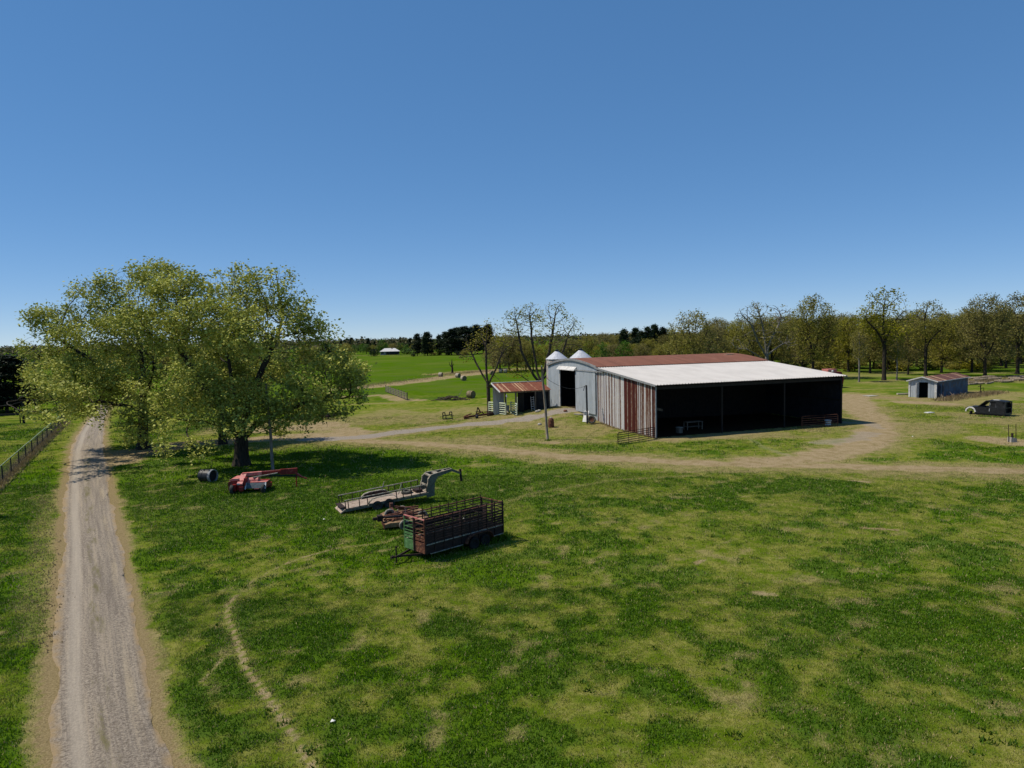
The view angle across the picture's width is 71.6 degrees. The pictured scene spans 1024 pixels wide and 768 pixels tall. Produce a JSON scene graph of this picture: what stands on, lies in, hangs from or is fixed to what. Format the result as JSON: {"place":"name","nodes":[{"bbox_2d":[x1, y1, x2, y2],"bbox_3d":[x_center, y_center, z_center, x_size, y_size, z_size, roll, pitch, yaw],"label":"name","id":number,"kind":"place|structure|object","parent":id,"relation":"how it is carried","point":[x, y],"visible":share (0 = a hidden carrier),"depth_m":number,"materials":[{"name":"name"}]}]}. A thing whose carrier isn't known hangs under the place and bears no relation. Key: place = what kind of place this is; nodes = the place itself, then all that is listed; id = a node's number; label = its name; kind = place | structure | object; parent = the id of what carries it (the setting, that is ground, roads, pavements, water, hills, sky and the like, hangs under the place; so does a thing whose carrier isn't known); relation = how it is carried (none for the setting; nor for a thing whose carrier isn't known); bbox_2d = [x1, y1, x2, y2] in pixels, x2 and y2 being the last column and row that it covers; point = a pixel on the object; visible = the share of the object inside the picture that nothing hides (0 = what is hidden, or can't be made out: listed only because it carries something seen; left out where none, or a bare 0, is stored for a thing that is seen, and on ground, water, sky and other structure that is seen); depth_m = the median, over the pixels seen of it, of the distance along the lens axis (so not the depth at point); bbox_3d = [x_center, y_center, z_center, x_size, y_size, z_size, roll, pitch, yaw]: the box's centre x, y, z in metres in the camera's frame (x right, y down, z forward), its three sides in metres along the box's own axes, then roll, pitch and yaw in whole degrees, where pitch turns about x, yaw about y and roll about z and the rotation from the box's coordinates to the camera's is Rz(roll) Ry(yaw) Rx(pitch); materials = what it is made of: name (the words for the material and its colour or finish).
{"place":"outdoors","nodes":[
{"label":"outdoors","id":0,"kind":"place"},
{"bbox_2d":[48,405,172,767],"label":"gravel road","id":1,"kind":"structure","parent":0,"point":[100,715],"depth_m":28.84,"materials":[{"name":"grey gravel"}]},
{"bbox_2d":[380,348,398,354],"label":"house","id":2,"kind":"structure","parent":0,"point":[390,351],"depth_m":566.60,"materials":[{"name":"white"}]},
{"bbox_2d":[0,336,1023,767],"bbox_3d":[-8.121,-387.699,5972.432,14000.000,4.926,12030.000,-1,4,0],"label":"pasture","id":3,"kind":"structure","parent":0,"point":[866,394],"depth_m":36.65,"materials":[{"name":"green plant"}]},
{"bbox_2d":[0,401,24,422],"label":"pole fence","id":4,"kind":"object","parent":3,"relation":"on","point":[23,417],"visible":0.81,"depth_m":113.40,"materials":[{"name":"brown wood"}]},
{"bbox_2d":[0,353,33,412],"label":"cedar tree","id":5,"kind":"object","parent":3,"relation":"on","point":[3,359],"visible":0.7,"depth_m":129.80,"materials":[{"name":"green plant"}]},
{"bbox_2d":[0,354,43,412],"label":"cedar tree","id":6,"kind":"object","parent":3,"relation":"on","point":[14,385],"visible":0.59,"depth_m":130.32,"materials":[{"name":"green plant"}]},
{"bbox_2d":[9,359,49,410],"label":"cedar tree","id":7,"kind":"object","parent":3,"relation":"on","point":[24,386],"visible":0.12,"depth_m":134.88,"materials":[{"name":"green plant"}]},
{"bbox_2d":[0,411,73,480],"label":"pipe fence","id":8,"kind":"object","parent":3,"relation":"on","point":[2,471],"visible":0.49,"depth_m":78.51,"materials":[{"name":"grey metal"}]},
{"bbox_2d":[6,256,187,450],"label":"oak tree","id":9,"kind":"object","parent":3,"relation":"on","point":[71,398],"visible":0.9,"depth_m":78.95,"materials":[{"name":"green plant"}]},
{"bbox_2d":[198,469,217,481],"bbox_3d":[-26.718,8.043,62.301,1.332,1.161,1.161,0,4,18],"label":"black tank","id":10,"kind":"object","parent":3,"relation":"on","point":[208,475],"visible":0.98,"depth_m":61.95,"materials":[{"name":"grey metal"}]},
{"bbox_2d":[161,319,261,444],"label":"oak tree","id":11,"kind":"object","parent":3,"relation":"on","point":[219,435],"visible":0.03,"depth_m":85.38,"materials":[{"name":"green plant"}]},
{"bbox_2d":[106,259,377,466],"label":"oak tree","id":12,"kind":"object","parent":3,"relation":"on","point":[238,320],"visible":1,"depth_m":66.85,"materials":[{"name":"green plant"}]},
{"bbox_2d":[228,468,306,493],"bbox_3d":[-20.057,7.965,58.246,5.800,1.598,2.907,-1,4,-4],"label":"mower conditioner","id":13,"kind":"object","parent":3,"relation":"on","point":[242,482],"visible":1,"depth_m":57.89,"materials":[{"name":"metal"}]},
{"bbox_2d":[265,383,274,469],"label":"utility pole","id":14,"kind":"object","parent":3,"relation":"on","point":[271,448],"visible":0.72,"depth_m":66.97,"materials":[{"name":"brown wood"}]},
{"bbox_2d":[334,343,358,365],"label":"tree","id":15,"kind":"object","parent":3,"relation":"on","point":[351,349],"visible":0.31,"depth_m":259.97,"materials":[{"name":"green plant"}]},
{"bbox_2d":[0,331,729,355],"bbox_3d":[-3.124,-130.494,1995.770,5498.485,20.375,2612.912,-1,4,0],"label":"wood","id":16,"kind":"object","parent":3,"relation":"on","point":[9,349],"visible":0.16,"depth_m":822.46,"materials":[{"name":"green plant"}]},
{"bbox_2d":[385,385,407,399],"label":"board fence","id":17,"kind":"object","parent":3,"relation":"on","point":[398,392],"visible":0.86,"depth_m":150.77,"materials":[{"name":"grey wood"}]},
{"bbox_2d":[335,468,461,513],"bbox_3d":[-8.147,7.859,52.606,9.682,1.887,2.290,-8,6,-26],"label":"gooseneck trailer","id":18,"kind":"object","parent":3,"relation":"on","point":[376,499],"visible":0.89,"depth_m":52.12,"materials":[{"name":"grey paint"}]},
{"bbox_2d":[373,503,428,529],"bbox_3d":[-7.361,8.655,46.779,3.770,1.185,3.380,-2,4,-18],"label":"rotary cutter","id":19,"kind":"object","parent":3,"relation":"on","point":[389,518],"visible":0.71,"depth_m":46.01,"materials":[{"name":"metal"}]},
{"bbox_2d":[408,333,421,355],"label":"pine tree","id":20,"kind":"object","parent":3,"relation":"on","point":[416,342],"visible":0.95,"depth_m":508.55,"materials":[{"name":"green plant"}]},
{"bbox_2d":[420,337,428,354],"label":"pine tree","id":21,"kind":"object","parent":3,"relation":"on","point":[425,347],"visible":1,"depth_m":503.42,"materials":[{"name":"green plant"}]},
{"bbox_2d":[418,331,436,355],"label":"pine tree","id":22,"kind":"object","parent":3,"relation":"on","point":[427,335],"visible":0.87,"depth_m":509.63,"materials":[{"name":"green plant"}]},
{"bbox_2d":[437,331,455,354],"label":"pine tree","id":23,"kind":"object","parent":3,"relation":"on","point":[443,336],"visible":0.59,"depth_m":505.88,"materials":[{"name":"green plant"}]},
{"bbox_2d":[390,495,503,562],"bbox_3d":[-3.865,8.300,40.781,7.449,2.600,2.440,-5,5,-44],"label":"stock trailer","id":24,"kind":"object","parent":3,"relation":"on","point":[471,529],"visible":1,"depth_m":40.73,"materials":[{"name":"brown metal"}]},
{"bbox_2d":[437,328,461,354],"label":"pine tree","id":25,"kind":"object","parent":3,"relation":"on","point":[451,340],"visible":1,"depth_m":500.94,"materials":[{"name":"green plant"}]},
{"bbox_2d":[431,390,473,400],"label":"brush pile","id":26,"kind":"object","parent":3,"relation":"on","point":[449,397],"visible":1,"depth_m":139.90,"materials":[{"name":"brown wood"}]},
{"bbox_2d":[452,326,475,352],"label":"pine tree","id":27,"kind":"object","parent":3,"relation":"on","point":[463,331],"visible":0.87,"depth_m":508.46,"materials":[{"name":"green plant"}]},
{"bbox_2d":[467,324,487,353],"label":"pine tree","id":28,"kind":"object","parent":3,"relation":"on","point":[476,328],"visible":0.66,"depth_m":518.18,"materials":[{"name":"green plant"}]},
{"bbox_2d":[463,407,493,418],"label":"old plough","id":29,"kind":"object","parent":3,"relation":"on","point":[488,413],"visible":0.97,"depth_m":106.09,"materials":[{"name":"metal"}]},
{"bbox_2d":[456,318,511,411],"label":"oak tree","id":30,"kind":"object","parent":3,"relation":"on","point":[486,370],"visible":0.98,"depth_m":112.55,"materials":[{"name":"brown plant"}]},
{"bbox_2d":[481,324,495,350],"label":"pine tree","id":31,"kind":"object","parent":3,"relation":"on","point":[489,333],"visible":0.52,"depth_m":530.76,"materials":[{"name":"green plant"}]},
{"bbox_2d":[484,338,514,368],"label":"oak tree","id":32,"kind":"object","parent":3,"relation":"on","point":[506,352],"visible":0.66,"depth_m":244.70,"materials":[{"name":"green plant"}]},
{"bbox_2d":[490,332,525,370],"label":"oak tree","id":33,"kind":"object","parent":3,"relation":"on","point":[508,356],"visible":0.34,"depth_m":254.99,"materials":[{"name":"green plant"}]},
{"bbox_2d":[0,353,1023,658],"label":"dry weeds","id":34,"kind":"object","parent":3,"relation":"on","point":[34,453],"visible":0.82,"depth_m":83.23,"materials":[{"name":"brown plant"}]},
{"bbox_2d":[507,335,528,370],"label":"oak tree","id":35,"kind":"object","parent":3,"relation":"on","point":[524,340],"visible":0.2,"depth_m":259.14,"materials":[{"name":"green plant"}]},
{"bbox_2d":[487,381,550,414],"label":"cattle shed","id":36,"kind":"structure","parent":3,"relation":"on","point":[524,391],"depth_m":106.36,"materials":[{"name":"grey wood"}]},
{"bbox_2d":[511,340,541,371],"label":"oak tree","id":37,"kind":"object","parent":3,"relation":"on","point":[527,352],"visible":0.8,"depth_m":246.36,"materials":[{"name":"green plant"}]},
{"bbox_2d":[522,343,545,370],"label":"oak tree","id":38,"kind":"object","parent":3,"relation":"on","point":[536,349],"visible":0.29,"depth_m":255.88,"materials":[{"name":"green plant"}]},
{"bbox_2d":[494,300,586,381],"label":"oak tree","id":39,"kind":"object","parent":3,"relation":"on","point":[539,378],"visible":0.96,"depth_m":149.32,"materials":[{"name":"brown plant"}]},
{"bbox_2d":[541,365,548,439],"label":"utility pole","id":40,"kind":"object","parent":3,"relation":"on","point":[545,410],"visible":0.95,"depth_m":83.01,"materials":[{"name":"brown wood"}]},
{"bbox_2d":[537,344,554,366],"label":"oak tree","id":41,"kind":"object","parent":3,"relation":"on","point":[545,347],"visible":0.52,"depth_m":252.99,"materials":[{"name":"green plant"}]},
{"bbox_2d":[546,350,566,386],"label":"grain bin","id":42,"kind":"object","parent":3,"relation":"on","point":[555,355],"visible":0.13,"depth_m":135.95,"materials":[{"name":"metal"}]},
{"bbox_2d":[544,340,569,362],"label":"oak tree","id":43,"kind":"object","parent":3,"relation":"on","point":[557,347],"visible":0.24,"depth_m":261.58,"materials":[{"name":"green plant"}]},
{"bbox_2d":[563,338,582,357],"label":"oak tree","id":44,"kind":"object","parent":3,"relation":"on","point":[575,342],"visible":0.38,"depth_m":279.49,"materials":[{"name":"green plant"}]},
{"bbox_2d":[570,348,591,357],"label":"grain bin","id":45,"kind":"object","parent":3,"relation":"on","point":[580,353],"visible":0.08,"depth_m":136.87,"materials":[{"name":"metal"}]},
{"bbox_2d":[576,335,599,356],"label":"oak tree","id":46,"kind":"object","parent":3,"relation":"on","point":[588,345],"visible":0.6,"depth_m":312.00,"materials":[{"name":"green plant"}]},
{"bbox_2d":[592,342,611,356],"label":"green tree","id":47,"kind":"object","parent":3,"relation":"on","point":[601,349],"visible":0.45,"depth_m":199.57,"materials":[{"name":"green plant"}]},
{"bbox_2d":[592,332,614,353],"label":"oak tree","id":48,"kind":"object","parent":3,"relation":"on","point":[601,337],"visible":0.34,"depth_m":337.01,"materials":[{"name":"green plant"}]},
{"bbox_2d":[199,492,1023,767],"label":"weed clumps","id":49,"kind":"object","parent":3,"relation":"on","point":[982,739],"visible":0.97,"depth_m":24.98,"materials":[{"name":"green plant"}]},
{"bbox_2d":[602,344,621,356],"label":"oak tree","id":50,"kind":"object","parent":3,"relation":"on","point":[612,355],"visible":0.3,"depth_m":237.37,"materials":[{"name":"green plant"}]},
{"bbox_2d":[613,340,633,356],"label":"green tree","id":51,"kind":"object","parent":3,"relation":"on","point":[625,345],"visible":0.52,"depth_m":224.33,"materials":[{"name":"green plant"}]},
{"bbox_2d":[616,327,630,347],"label":"pine tree","id":52,"kind":"object","parent":3,"relation":"on","point":[623,335],"visible":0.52,"depth_m":298.73,"materials":[{"name":"green plant"}]},
{"bbox_2d":[617,427,654,443],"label":"pipe gate","id":53,"kind":"structure","parent":3,"relation":"on","point":[628,435],"depth_m":80.43,"materials":[{"name":"metal"}]},
{"bbox_2d":[628,327,643,346],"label":"pine tree","id":54,"kind":"object","parent":3,"relation":"on","point":[635,331],"visible":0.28,"depth_m":308.84,"materials":[{"name":"green plant"}]},
{"bbox_2d":[629,343,651,355],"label":"oak tree","id":55,"kind":"object","parent":3,"relation":"on","point":[640,352],"visible":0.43,"depth_m":232.03,"materials":[{"name":"green plant"}]},
{"bbox_2d":[632,330,649,348],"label":"pine tree","id":56,"kind":"object","parent":3,"relation":"on","point":[639,334],"visible":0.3,"depth_m":288.89,"materials":[{"name":"green plant"}]},
{"bbox_2d":[635,337,660,353],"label":"oak tree","id":57,"kind":"object","parent":3,"relation":"on","point":[648,342],"visible":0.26,"depth_m":249.43,"materials":[{"name":"green plant"}]},
{"bbox_2d":[642,326,657,349],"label":"pine tree","id":58,"kind":"object","parent":3,"relation":"on","point":[649,331],"visible":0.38,"depth_m":318.35,"materials":[{"name":"green plant"}]},
{"bbox_2d":[650,323,664,343],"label":"pine tree","id":59,"kind":"object","parent":3,"relation":"on","point":[654,329],"visible":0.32,"depth_m":328.03,"materials":[{"name":"green plant"}]},
{"bbox_2d":[652,342,685,354],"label":"oak tree","id":60,"kind":"object","parent":3,"relation":"on","point":[657,352],"visible":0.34,"depth_m":223.25,"materials":[{"name":"green plant"}]},
{"bbox_2d":[662,308,725,354],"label":"oak tree","id":61,"kind":"object","parent":3,"relation":"on","point":[693,339],"visible":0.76,"depth_m":163.53,"materials":[{"name":"green plant"}]},
{"bbox_2d":[547,353,847,437],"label":"barn","id":62,"kind":"structure","parent":3,"relation":"on","point":[629,393],"depth_m":98.10,"materials":[{"name":"grey metal"}]},
{"bbox_2d":[575,371,595,414],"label":"sliding door","id":63,"kind":"structure","parent":62,"relation":"in","point":[582,378],"depth_m":99.54,"materials":[{"name":"white metal"}]},
{"bbox_2d":[690,322,733,353],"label":"oak tree","id":64,"kind":"object","parent":3,"relation":"on","point":[719,339],"visible":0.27,"depth_m":209.57,"materials":[{"name":"green plant"}]},
{"bbox_2d":[717,321,754,354],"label":"oak tree","id":65,"kind":"object","parent":3,"relation":"on","point":[732,328],"visible":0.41,"depth_m":228.07,"materials":[{"name":"green plant"}]},
{"bbox_2d":[723,317,756,355],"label":"oak tree","id":66,"kind":"object","parent":3,"relation":"on","point":[739,321],"visible":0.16,"depth_m":246.54,"materials":[{"name":"green plant"}]},
{"bbox_2d":[733,318,769,355],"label":"oak tree","id":67,"kind":"object","parent":3,"relation":"on","point":[752,337],"visible":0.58,"depth_m":206.27,"materials":[{"name":"green plant"}]},
{"bbox_2d":[727,300,798,360],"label":"oak tree","id":68,"kind":"object","parent":3,"relation":"on","point":[766,353],"visible":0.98,"depth_m":174.15,"materials":[{"name":"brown plant"}]},
{"bbox_2d":[749,315,794,362],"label":"oak tree","id":69,"kind":"object","parent":3,"relation":"on","point":[776,344],"visible":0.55,"depth_m":206.03,"materials":[{"name":"green plant"}]},
{"bbox_2d":[759,312,798,362],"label":"oak tree","id":70,"kind":"object","parent":3,"relation":"on","point":[776,334],"visible":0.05,"depth_m":235.45,"materials":[{"name":"green plant"}]},
{"bbox_2d":[777,316,811,361],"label":"oak tree","id":71,"kind":"object","parent":3,"relation":"on","point":[792,322],"visible":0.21,"depth_m":220.09,"materials":[{"name":"green plant"}]},
{"bbox_2d":[785,324,822,366],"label":"oak tree","id":72,"kind":"object","parent":3,"relation":"on","point":[803,361],"visible":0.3,"depth_m":212.70,"materials":[{"name":"green plant"}]},
{"bbox_2d":[783,294,841,368],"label":"oak tree","id":73,"kind":"object","parent":3,"relation":"on","point":[806,328],"visible":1,"depth_m":176.01,"materials":[{"name":"green plant"}]},
{"bbox_2d":[801,414,837,426],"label":"pipe gate","id":74,"kind":"structure","parent":3,"relation":"on","point":[819,421],"depth_m":89.33,"materials":[{"name":"metal"}]},
{"bbox_2d":[815,315,846,364],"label":"oak tree","id":75,"kind":"object","parent":3,"relation":"on","point":[829,343],"visible":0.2,"depth_m":221.66,"materials":[{"name":"green plant"}]},
{"bbox_2d":[818,316,860,367],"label":"oak tree","id":76,"kind":"object","parent":3,"relation":"on","point":[831,347],"visible":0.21,"depth_m":219.28,"materials":[{"name":"green plant"}]},
{"bbox_2d":[827,315,865,371],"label":"oak tree","id":77,"kind":"object","parent":3,"relation":"on","point":[843,338],"visible":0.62,"depth_m":202.53,"materials":[{"name":"green plant"}]},
{"bbox_2d":[836,359,857,371],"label":"understory bush","id":78,"kind":"object","parent":3,"relation":"on","point":[852,366],"visible":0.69,"depth_m":207.25,"materials":[{"name":"green plant"}]},
{"bbox_2d":[850,330,870,381],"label":"oak tree","id":79,"kind":"object","parent":3,"relation":"on","point":[859,351],"visible":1,"depth_m":163.66,"materials":[{"name":"green plant"}]},
{"bbox_2d":[847,320,889,372],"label":"oak tree","id":80,"kind":"object","parent":3,"relation":"on","point":[873,354],"visible":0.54,"depth_m":194.09,"materials":[{"name":"green plant"}]},
{"bbox_2d":[852,283,915,380],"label":"oak tree","id":81,"kind":"object","parent":3,"relation":"on","point":[882,325],"visible":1,"depth_m":166.74,"materials":[{"name":"green plant"}]},
{"bbox_2d":[863,316,913,370],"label":"oak tree","id":82,"kind":"object","parent":3,"relation":"on","point":[887,359],"visible":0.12,"depth_m":205.08,"materials":[{"name":"green plant"}]},
{"bbox_2d":[886,336,907,379],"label":"oak tree","id":83,"kind":"object","parent":3,"relation":"on","point":[897,355],"visible":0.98,"depth_m":166.63,"materials":[{"name":"green plant"}]},
{"bbox_2d":[888,358,912,371],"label":"understory bush","id":84,"kind":"object","parent":3,"relation":"on","point":[900,366],"visible":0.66,"depth_m":201.63,"materials":[{"name":"green plant"}]},
{"bbox_2d":[888,320,929,374],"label":"oak tree","id":85,"kind":"object","parent":3,"relation":"on","point":[908,356],"visible":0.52,"depth_m":184.82,"materials":[{"name":"green plant"}]},
{"bbox_2d":[899,311,938,366],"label":"oak tree","id":86,"kind":"object","parent":3,"relation":"on","point":[920,317],"visible":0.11,"depth_m":223.44,"materials":[{"name":"green plant"}]},
{"bbox_2d":[897,299,954,375],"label":"oak tree","id":87,"kind":"object","parent":3,"relation":"on","point":[932,334],"visible":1,"depth_m":178.21,"materials":[{"name":"green plant"}]},
{"bbox_2d":[915,360,938,369],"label":"understory bush","id":88,"kind":"object","parent":3,"relation":"on","point":[930,365],"visible":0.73,"depth_m":206.14,"materials":[{"name":"green plant"}]},
{"bbox_2d":[906,372,969,397],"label":"tool shed","id":89,"kind":"structure","parent":3,"relation":"on","point":[931,386],"depth_m":126.13,"materials":[{"name":"metal"}]},
{"bbox_2d":[918,316,969,372],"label":"oak tree","id":90,"kind":"object","parent":3,"relation":"on","point":[941,350],"visible":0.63,"depth_m":189.75,"materials":[{"name":"green plant"}]},
{"bbox_2d":[927,314,960,366],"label":"oak tree","id":91,"kind":"object","parent":3,"relation":"on","point":[939,343],"visible":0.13,"depth_m":216.91,"materials":[{"name":"green plant"}]},
{"bbox_2d":[938,309,976,362],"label":"oak tree","id":92,"kind":"object","parent":3,"relation":"on","point":[956,315],"visible":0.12,"depth_m":207.72,"materials":[{"name":"green plant"}]},
{"bbox_2d":[957,358,982,370],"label":"understory bush","id":93,"kind":"object","parent":3,"relation":"on","point":[968,366],"visible":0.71,"depth_m":195.80,"materials":[{"name":"green plant"}]},
{"bbox_2d":[950,309,993,371],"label":"oak tree","id":94,"kind":"object","parent":3,"relation":"on","point":[963,358],"visible":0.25,"depth_m":191.06,"materials":[{"name":"green plant"}]},
{"bbox_2d":[962,312,995,370],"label":"oak tree","id":95,"kind":"object","parent":3,"relation":"on","point":[988,344],"visible":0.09,"depth_m":196.41,"materials":[{"name":"green plant"}]},
{"bbox_2d":[951,292,1023,375],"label":"oak tree","id":96,"kind":"object","parent":3,"relation":"on","point":[987,327],"visible":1,"depth_m":170.34,"materials":[{"name":"green plant"}]},
{"bbox_2d":[965,400,1011,415],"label":"truck shell","id":97,"kind":"object","parent":3,"relation":"on","point":[1000,407],"visible":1,"depth_m":97.19,"materials":[{"name":"black paint"}]},
{"bbox_2d":[986,290,1023,373],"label":"oak tree","id":98,"kind":"object","parent":3,"relation":"on","point":[1019,353],"visible":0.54,"depth_m":179.52,"materials":[{"name":"green plant"}]},
{"bbox_2d":[986,311,1023,367],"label":"oak tree","id":99,"kind":"object","parent":3,"relation":"on","point":[1011,339],"visible":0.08,"depth_m":205.84,"materials":[{"name":"green plant"}]},
{"bbox_2d":[0,0,1023,347],"label":"sky","id":100,"kind":"structure","parent":0,"point":[436,167],"materials":[{"name":"blue"}]},
{"bbox_2d":[195,415,1010,557],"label":"tall grass","id":101,"kind":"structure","parent":0,"point":[501,538],"depth_m":44.14,"materials":[{"name":"green plant"}]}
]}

